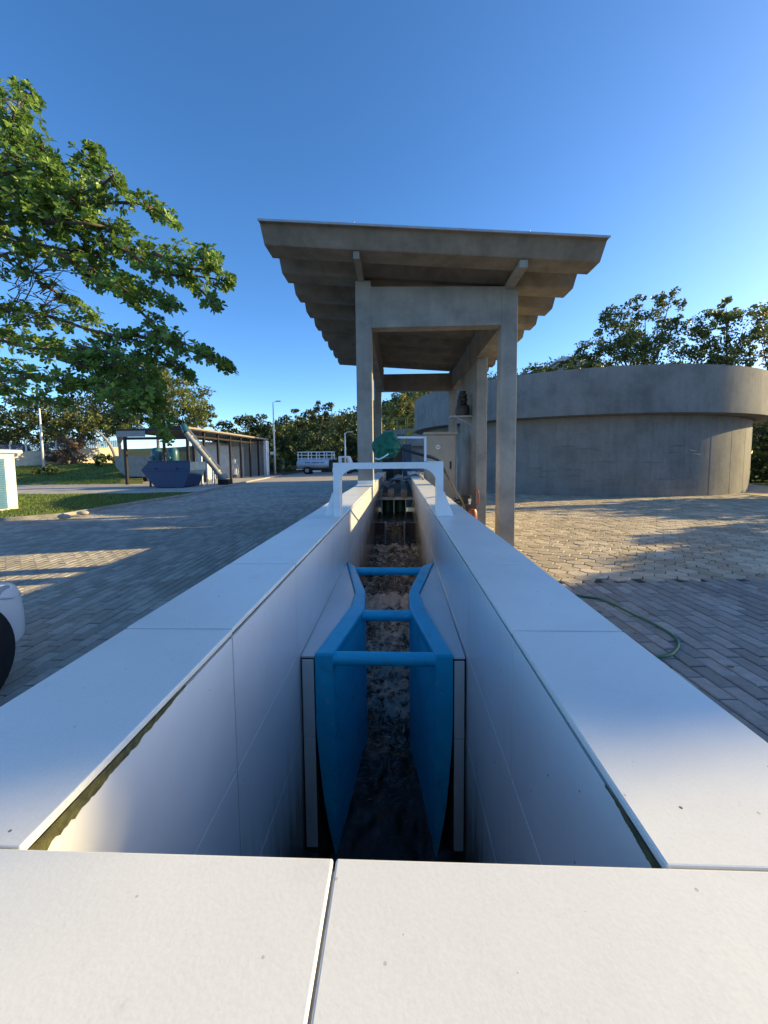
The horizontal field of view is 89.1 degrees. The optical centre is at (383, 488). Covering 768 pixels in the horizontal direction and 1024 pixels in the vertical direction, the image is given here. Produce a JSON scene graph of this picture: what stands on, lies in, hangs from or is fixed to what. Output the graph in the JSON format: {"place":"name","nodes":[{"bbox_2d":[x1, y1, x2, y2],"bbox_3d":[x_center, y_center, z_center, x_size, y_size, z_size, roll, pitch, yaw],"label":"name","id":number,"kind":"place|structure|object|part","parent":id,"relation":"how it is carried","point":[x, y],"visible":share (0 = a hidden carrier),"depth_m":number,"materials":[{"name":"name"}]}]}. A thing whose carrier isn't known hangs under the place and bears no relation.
{"place":"outdoors","nodes":[
{"label":"outdoors","id":0,"kind":"place"},
{"bbox_2d":[15,462,142,484],"bbox_3d":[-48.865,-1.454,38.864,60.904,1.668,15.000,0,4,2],"label":"grass bank","id":1,"kind":"structure","parent":0,"point":[135,480],"depth_m":35.12,"materials":[{"name":"green plant"}]},
{"bbox_2d":[38,408,44,467],"bbox_3d":[-34.706,-4.906,39.575,0.237,6.319,0.237,0,4,2],"label":"lamp post","id":2,"kind":"object","parent":1,"relation":"on","point":[42,447],"visible":0.79,"depth_m":39.52,"materials":[{"name":"white metal"}]},
{"bbox_2d":[31,464,58,474],"bbox_3d":[-31.755,-1.337,36.764,2.296,1.949,2.393,0,4,2],"label":"shrub","id":3,"kind":"object","parent":1,"relation":"on","point":[49,469],"visible":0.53,"depth_m":36.52,"materials":[{"name":"green plant"}]},
{"bbox_2d":[0,438,117,451],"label":"fence","id":4,"kind":"object","parent":1,"relation":"on","point":[52,444],"visible":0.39,"depth_m":43.40,"materials":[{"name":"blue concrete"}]},
{"bbox_2d":[44,436,88,464],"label":"dry brush","id":5,"kind":"object","parent":1,"relation":"on","point":[67,453],"visible":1,"depth_m":42.38,"materials":[{"name":"brown plant"}]},
{"bbox_2d":[14,447,118,466],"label":"perimeter wall","id":6,"kind":"structure","parent":1,"relation":"on","point":[29,458],"depth_m":42.83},
{"bbox_2d":[74,410,115,463],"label":"leaning tree","id":7,"kind":"object","parent":1,"relation":"on","point":[97,417],"visible":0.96,"depth_m":40.84,"materials":[{"name":"green plant"}]},
{"bbox_2d":[92,453,114,466],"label":"shrub","id":8,"kind":"object","parent":1,"relation":"on","point":[99,461],"visible":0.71,"depth_m":40.30,"materials":[{"name":"green plant"}]},
{"bbox_2d":[0,491,197,517],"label":"lawn","id":9,"kind":"structure","parent":0,"point":[61,499],"depth_m":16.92,"materials":[{"name":"green plant"}]},
{"bbox_2d":[0,450,21,510],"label":"pump house","id":10,"kind":"structure","parent":9,"relation":"on","point":[8,494],"depth_m":14.60,"materials":[{"name":"white paint"}]},
{"bbox_2d":[0,475,281,520],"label":"kerb","id":11,"kind":"structure","parent":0,"point":[89,510],"depth_m":14.97,"materials":[{"name":"grey concrete"}]},
{"bbox_2d":[16,475,275,493],"bbox_3d":[-29.370,-0.571,35.212,39.425,0.001,28.174,0,4,2],"label":"concrete apron","id":12,"kind":"object","parent":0,"point":[144,487],"visible":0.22,"depth_m":26.29,"materials":[{"name":"grey concrete"}]},
{"bbox_2d":[114,456,150,480],"bbox_3d":[-21.957,-1.800,35.385,3.391,2.269,2.260,0,4,2],"label":"grey skip","id":13,"kind":"object","parent":12,"relation":"on","point":[136,464],"visible":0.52,"depth_m":34.30,"materials":[{"name":"paint"}]},
{"bbox_2d":[149,447,162,486],"bbox_3d":[-16.134,-1.516,27.739,0.834,2.777,0.936,0,4,2],"label":"tank","id":14,"kind":"object","parent":12,"relation":"on","point":[156,453],"visible":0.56,"depth_m":27.44,"materials":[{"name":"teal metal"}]},
{"bbox_2d":[166,447,178,460],"bbox_3d":[-14.949,-1.518,27.695,0.834,2.764,0.936,0,4,2],"label":"gear motor","id":15,"kind":"object","parent":12,"relation":"on","point":[172,454],"visible":0.48,"depth_m":27.38,"materials":[{"name":"teal metal"}]},
{"bbox_2d":[141,460,204,487],"bbox_3d":[-14.409,-1.012,26.819,3.404,1.776,2.130,0,4,2],"label":"blue skip","id":16,"kind":"object","parent":12,"relation":"on","point":[162,474],"visible":1,"depth_m":25.89,"materials":[{"name":"paint"}]},
{"bbox_2d":[116,427,269,484],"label":"open shed","id":17,"kind":"structure","parent":12,"relation":"on","point":[250,454],"depth_m":39.94,"materials":[{"name":"metal"}]},
{"bbox_2d":[180,423,232,484],"bbox_3d":[-13.080,-2.488,28.807,3.386,4.498,0.973,-2,4,-14],"label":"screw conveyor","id":18,"kind":"object","parent":12,"relation":"on","point":[223,480],"visible":0.97,"depth_m":28.61,"materials":[{"name":"silver metal"}]},
{"bbox_2d":[203,464,215,479],"bbox_3d":[-16.824,-1.587,36.642,1.800,1.600,1.800,0,4,2],"label":"service tank","id":19,"kind":"object","parent":12,"relation":"on","point":[209,471],"visible":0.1,"depth_m":36.08,"materials":[{"name":"plastic"}]},
{"bbox_2d":[0,485,355,706],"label":"road","id":20,"kind":"structure","parent":0,"point":[79,599],"depth_m":7.38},
{"bbox_2d":[0,581,24,688],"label":"parked car","id":21,"kind":"object","parent":20,"relation":"on","point":[12,623],"visible":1,"depth_m":3.13,"materials":[{"name":"paint"}]},
{"bbox_2d":[76,511,88,514],"bbox_3d":[-10.079,0.820,13.056,0.380,0.146,0.235,0,4,2],"label":"kerb stone","id":22,"kind":"object","parent":20,"relation":"on","point":[82,512],"visible":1,"depth_m":12.98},
{"bbox_2d":[28,494,764,667],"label":"fallen leaves","id":23,"kind":"object","parent":20,"relation":"on","point":[554,542],"visible":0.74,"depth_m":7.00,"materials":[{"name":"brown plant"}]},
{"bbox_2d":[232,459,239,476],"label":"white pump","id":24,"kind":"object","parent":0,"point":[235,471],"visible":0.9,"depth_m":41.51,"materials":[{"name":"paint"}]},
{"bbox_2d":[233,472,423,485],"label":"road","id":25,"kind":"structure","parent":0,"point":[313,479],"depth_m":34.17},
{"bbox_2d":[296,451,353,473],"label":"truck","id":26,"kind":"object","parent":25,"relation":"on","point":[308,465],"visible":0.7,"depth_m":48.34,"materials":[{"name":"paint"}]},
{"bbox_2d":[344,431,352,474],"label":"lamp post","id":27,"kind":"object","parent":25,"relation":"on","point":[345,448],"visible":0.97,"depth_m":45.18,"materials":[{"name":"grey metal"}]},
{"bbox_2d":[392,412,414,443],"bbox_3d":[1.688,-3.015,27.793,2.222,5.422,1.030,0,4,2],"label":"access stair","id":28,"kind":"object","parent":25,"relation":"on","point":[410,432],"visible":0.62,"depth_m":27.23,"materials":[{"name":"metal"}]},
{"bbox_2d":[414,364,767,496],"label":"circular tank","id":29,"kind":"object","parent":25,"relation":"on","point":[662,430],"visible":0.78,"depth_m":17.46,"materials":[{"name":"concrete"}]},
{"bbox_2d":[0,0,767,511],"label":"sky","id":30,"kind":"structure","parent":0,"point":[643,124],"materials":[{"name":"blue"}]},
{"bbox_2d":[122,362,760,470],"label":"hill","id":31,"kind":"structure","parent":0,"point":[147,452],"depth_m":127.00,"materials":[{"name":"green plant"}]},
{"bbox_2d":[382,392,419,428],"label":"tree","id":32,"kind":"object","parent":31,"relation":"on","point":[408,406],"visible":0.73,"depth_m":75.28,"materials":[{"name":"green plant"}]},
{"bbox_2d":[406,392,430,401],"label":"tree","id":33,"kind":"object","parent":31,"relation":"on","point":[417,393],"visible":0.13,"depth_m":80.66,"materials":[{"name":"green plant"}]},
{"bbox_2d":[209,354,756,465],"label":"hillside scrub","id":34,"kind":"object","parent":31,"relation":"on","point":[395,398],"visible":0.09,"depth_m":143.99,"materials":[{"name":"green plant"}]},
{"bbox_2d":[548,356,581,370],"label":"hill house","id":35,"kind":"structure","parent":31,"relation":"on","point":[554,364],"depth_m":72.28,"materials":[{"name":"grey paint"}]},
{"bbox_2d":[142,472,766,667],"bbox_3d":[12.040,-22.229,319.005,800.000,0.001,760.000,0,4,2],"label":"ground","id":36,"kind":"structure","parent":0,"point":[596,580],"depth_m":6.59,"materials":[{"name":"soil"}]},
{"bbox_2d":[0,394,51,449],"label":"tree","id":37,"kind":"object","parent":36,"relation":"on","point":[9,433],"visible":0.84,"depth_m":53.19,"materials":[{"name":"green plant"}]},
{"bbox_2d":[43,394,115,447],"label":"tree","id":38,"kind":"object","parent":36,"relation":"on","point":[64,421],"visible":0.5,"depth_m":49.41,"materials":[{"name":"green plant"}]},
{"bbox_2d":[0,75,238,445],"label":"almond tree","id":39,"kind":"object","parent":36,"relation":"on","point":[44,184],"visible":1,"depth_m":7.18,"materials":[{"name":"green plant"}]},
{"bbox_2d":[81,353,157,455],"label":"tree","id":40,"kind":"object","parent":36,"relation":"on","point":[120,421],"visible":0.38,"depth_m":43.86,"materials":[{"name":"green plant"}]},
{"bbox_2d":[124,363,208,447],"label":"tree","id":41,"kind":"object","parent":36,"relation":"on","point":[173,392],"visible":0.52,"depth_m":45.96,"materials":[{"name":"green plant"}]},
{"bbox_2d":[174,382,217,461],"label":"tree","id":42,"kind":"object","parent":36,"relation":"on","point":[205,401],"visible":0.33,"depth_m":52.23,"materials":[{"name":"green plant"}]},
{"bbox_2d":[270,401,280,474],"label":"lamp post","id":43,"kind":"object","parent":36,"relation":"on","point":[273,453],"visible":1,"depth_m":47.16,"materials":[{"name":"grey metal"}]},
{"bbox_2d":[0,471,767,1023],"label":"water channel","id":44,"kind":"object","parent":36,"relation":"on","point":[162,819],"visible":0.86,"depth_m":0.58,"materials":[{"name":"concrete"}]},
{"bbox_2d":[315,562,452,856],"bbox_3d":[0.029,1.241,2.687,0.770,1.062,1.654,0,4,2],"label":"flume","id":45,"kind":"object","parent":44,"relation":"on","point":[344,658],"visible":0.96,"depth_m":1.96,"materials":[{"name":"blue plastic"}]},
{"bbox_2d":[304,512,465,870],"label":"water","id":46,"kind":"structure","parent":44,"relation":"in","point":[386,819],"depth_m":2.35,"materials":[{"name":"liquid"}]},
{"bbox_2d":[321,461,455,516],"bbox_3d":[0.035,0.002,3.245,1.096,0.448,0.170,0,4,2],"label":"lifting frame","id":47,"kind":"object","parent":44,"relation":"on","point":[442,505],"visible":1,"depth_m":3.17,"materials":[{"name":"white paint"}]},
{"bbox_2d":[397,436,425,460],"bbox_3d":[0.217,-0.321,3.179,0.256,0.204,0.018,0,4,2],"label":"sensor arm","id":48,"kind":"object","parent":47,"relation":"attached to","point":[424,437],"visible":0.82,"depth_m":3.16},
{"bbox_2d":[372,431,401,461],"bbox_3d":[0.023,-0.337,3.176,0.247,0.256,0.174,0,4,2],"label":"covered sensor","id":49,"kind":"object","parent":48,"relation":"attached to","point":[386,445],"visible":1,"depth_m":3.13,"materials":[{"name":"green fabric"}]},
{"bbox_2d":[400,447,464,509],"bbox_3d":[1.143,0.401,5.736,0.300,1.881,5.388,1,5,19],"label":"black cable","id":50,"kind":"object","parent":47,"relation":"hanging from","point":[427,456],"visible":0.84,"depth_m":3.25,"materials":[{"name":"rubber"}]},
{"bbox_2d":[375,521,414,544],"bbox_3d":[0.213,0.945,7.560,0.771,0.580,0.220,0,4,2],"label":"weir","id":51,"kind":"object","parent":44,"relation":"on","point":[380,528],"visible":0.59,"depth_m":7.57,"materials":[{"name":"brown metal"}]},
{"bbox_2d":[379,481,411,512],"bbox_3d":[0.310,0.276,11.179,0.841,0.770,4.140,0,4,2],"label":"timber grating","id":52,"kind":"object","parent":44,"relation":"on","point":[402,489],"visible":0.73,"depth_m":9.23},
{"bbox_2d":[382,500,392,511],"bbox_3d":[0.097,0.486,9.617,0.300,0.490,0.300,0,4,2],"label":"drum","id":53,"kind":"object","parent":52,"relation":"on","point":[387,505],"visible":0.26,"depth_m":9.49,"materials":[{"name":"green metal"}]},
{"bbox_2d":[395,500,404,511],"bbox_3d":[0.402,0.484,9.605,0.300,0.490,0.300,0,4,2],"label":"drum","id":54,"kind":"object","parent":52,"relation":"on","point":[399,505],"visible":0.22,"depth_m":9.47,"materials":[{"name":"green metal"}]},
{"bbox_2d":[383,474,418,487],"bbox_3d":[0.521,-0.232,10.645,0.798,0.290,2.036,1,5,23],"label":"cable bundle","id":55,"kind":"object","parent":52,"relation":"on","point":[394,478],"visible":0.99,"depth_m":10.36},
{"bbox_2d":[382,450,401,483],"bbox_3d":[0.260,-0.850,15.230,0.881,2.010,0.700,0,4,2],"label":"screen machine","id":56,"kind":"object","parent":36,"relation":"on","point":[391,473],"visible":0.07,"depth_m":14.91,"materials":[{"name":"grey metal"}]},
{"bbox_2d":[402,444,411,483],"bbox_3d":[0.875,-0.644,14.861,0.341,2.044,0.420,0,4,2],"label":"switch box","id":57,"kind":"object","parent":56,"relation":"attached to","point":[406,456],"visible":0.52,"depth_m":14.62,"materials":[{"name":"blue metal"}]},
{"bbox_2d":[403,446,410,483],"bbox_3d":[0.866,-0.754,14.652,0.281,1.694,0.018,0,4,2],"label":"door","id":58,"kind":"structure","parent":57,"relation":"in","point":[406,456],"depth_m":14.62,"materials":[{"name":"blue metal"}]},
{"bbox_2d":[450,497,464,507],"bbox_3d":[1.599,0.366,8.698,0.395,0.345,0.267,0,4,2],"label":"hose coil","id":59,"kind":"object","parent":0,"point":[456,501],"visible":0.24,"depth_m":8.68,"materials":[{"name":"green rubber"}]},
{"bbox_2d":[271,467,765,472],"bbox_3d":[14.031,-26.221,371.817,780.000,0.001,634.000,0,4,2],"label":"field","id":60,"kind":"structure","parent":0,"point":[321,471],"depth_m":59.62,"materials":[{"name":"green plant"}]},
{"bbox_2d":[17,395,73,450],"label":"tree","id":61,"kind":"object","parent":60,"relation":"on","point":[45,422],"visible":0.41,"depth_m":56.19,"materials":[{"name":"green plant"}]},
{"bbox_2d":[212,419,234,443],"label":"tree","id":62,"kind":"object","parent":60,"relation":"on","point":[222,423],"visible":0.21,"depth_m":60.14,"materials":[{"name":"green plant"}]},
{"bbox_2d":[229,413,272,450],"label":"tree","id":63,"kind":"object","parent":60,"relation":"on","point":[237,421],"visible":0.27,"depth_m":61.85,"materials":[{"name":"green plant"}]},
{"bbox_2d":[242,413,282,469],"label":"tree","id":64,"kind":"object","parent":60,"relation":"on","point":[262,429],"visible":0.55,"depth_m":59.67,"materials":[{"name":"green plant"}]},
{"bbox_2d":[276,464,281,472],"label":"weed clump","id":65,"kind":"object","parent":60,"relation":"on","point":[278,470],"visible":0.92,"depth_m":56.73,"materials":[{"name":"green plant"}]},
{"bbox_2d":[284,466,293,471],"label":"weed clump","id":66,"kind":"object","parent":60,"relation":"on","point":[289,469],"visible":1,"depth_m":59.49,"materials":[{"name":"green plant"}]},
{"bbox_2d":[272,414,310,470],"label":"tree","id":67,"kind":"object","parent":60,"relation":"on","point":[286,453],"visible":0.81,"depth_m":63.00,"materials":[{"name":"green plant"}]},
{"bbox_2d":[283,408,322,459],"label":"tree","id":68,"kind":"object","parent":60,"relation":"on","point":[298,423],"visible":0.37,"depth_m":66.21,"materials":[{"name":"green plant"}]},
{"bbox_2d":[297,400,338,461],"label":"tree","id":69,"kind":"object","parent":60,"relation":"on","point":[315,429],"visible":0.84,"depth_m":58.49,"materials":[{"name":"green plant"}]},
{"bbox_2d":[325,415,356,462],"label":"tree","id":70,"kind":"object","parent":60,"relation":"on","point":[342,432],"visible":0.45,"depth_m":65.70,"materials":[{"name":"green plant"}]},
{"bbox_2d":[338,412,384,469],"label":"tree","id":71,"kind":"object","parent":60,"relation":"on","point":[351,426],"visible":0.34,"depth_m":62.05,"materials":[{"name":"green plant"}]},
{"bbox_2d":[382,428,423,471],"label":"circular tank","id":72,"kind":"object","parent":60,"relation":"on","point":[417,444],"visible":0.04,"depth_m":53.27,"materials":[{"name":"concrete"}]},
{"bbox_2d":[520,356,576,374],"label":"tree","id":73,"kind":"object","parent":60,"relation":"on","point":[561,363],"visible":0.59,"depth_m":58.18,"materials":[{"name":"green plant"}]},
{"bbox_2d":[563,286,689,369],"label":"tree","id":74,"kind":"object","parent":60,"relation":"on","point":[628,339],"visible":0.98,"depth_m":56.05,"materials":[{"name":"green plant"}]},
{"bbox_2d":[671,295,767,366],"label":"tree","id":75,"kind":"object","parent":60,"relation":"on","point":[732,353],"visible":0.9,"depth_m":54.95,"materials":[{"name":"green plant"}]},
{"bbox_2d":[738,307,767,369],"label":"tree","id":76,"kind":"object","parent":60,"relation":"on","point":[764,352],"visible":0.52,"depth_m":57.30,"materials":[{"name":"green plant"}]},
{"bbox_2d":[457,490,767,583],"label":"yard pavement","id":77,"kind":"structure","parent":0,"point":[540,520],"depth_m":8.92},
{"bbox_2d":[257,218,610,546],"bbox_3d":[0.899,-1.723,10.342,5.310,5.512,8.562,0,4,2],"label":"shelter","id":78,"kind":"object","parent":77,"relation":"on","point":[466,307],"visible":0.93,"depth_m":7.10,"materials":[{"name":"concrete"}]},
{"bbox_2d":[449,391,471,424],"bbox_3d":[1.986,-2.066,10.126,0.543,0.901,0.380,0,4,2],"label":"blower","id":79,"kind":"object","parent":78,"relation":"attached to","point":[462,409],"visible":1,"depth_m":9.99,"materials":[{"name":"grey metal"}]},
{"bbox_2d":[423,432,457,500],"bbox_3d":[1.484,-0.299,10.439,0.865,2.365,0.640,0,4,2],"label":"control cabinet","id":80,"kind":"object","parent":77,"relation":"on","point":[441,446],"visible":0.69,"depth_m":10.11,"materials":[{"name":"grey metal"}]},
{"bbox_3d":[1.478,-0.383,10.158,0.755,1.975,0.023,0,4,2],"label":"door","id":81,"kind":"part","parent":80,"relation":"part of","materials":[{"name":"grey metal"}]},
{"bbox_2d":[461,489,478,518],"bbox_3d":[1.880,0.575,8.648,0.258,1.124,0.412,-4,6,-42],"label":"compressor","id":82,"kind":"object","parent":77,"relation":"on","point":[466,499],"visible":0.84,"depth_m":8.53,"materials":[{"name":"orange metal"}]},
{"bbox_2d":[525,527,763,577],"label":"joint weeds","id":83,"kind":"object","parent":77,"relation":"on","point":[626,554],"visible":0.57,"depth_m":7.31,"materials":[{"name":"green plant"}]},
{"bbox_2d":[562,578,767,742],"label":"side pavement","id":84,"kind":"structure","parent":0,"point":[716,628],"depth_m":4.07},
{"bbox_2d":[575,594,679,657],"bbox_3d":[2.413,1.425,4.544,0.928,0.028,2.147,-1,4,-3],"label":"garden hose","id":85,"kind":"object","parent":84,"relation":"on","point":[674,651],"visible":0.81,"depth_m":4.12,"materials":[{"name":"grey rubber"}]},
{"bbox_2d":[738,483,767,496],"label":"yard edge","id":86,"kind":"object","parent":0,"point":[758,489],"depth_m":20.16,"materials":[{"name":"grey concrete"}]},
{"bbox_2d":[749,471,767,484],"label":"verge","id":87,"kind":"structure","parent":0,"point":[765,482],"depth_m":25.79,"materials":[{"name":"green plant"}]},
{"bbox_2d":[749,421,767,481],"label":"shrub","id":88,"kind":"object","parent":87,"relation":"on","point":[762,470],"visible":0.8,"depth_m":25.90,"materials":[{"name":"green plant"}]},
{"bbox_2d":[750,424,767,478],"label":"shrub","id":89,"kind":"object","parent":87,"relation":"on","point":[757,447],"visible":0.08,"depth_m":28.23,"materials":[{"name":"green plant"}]}
]}

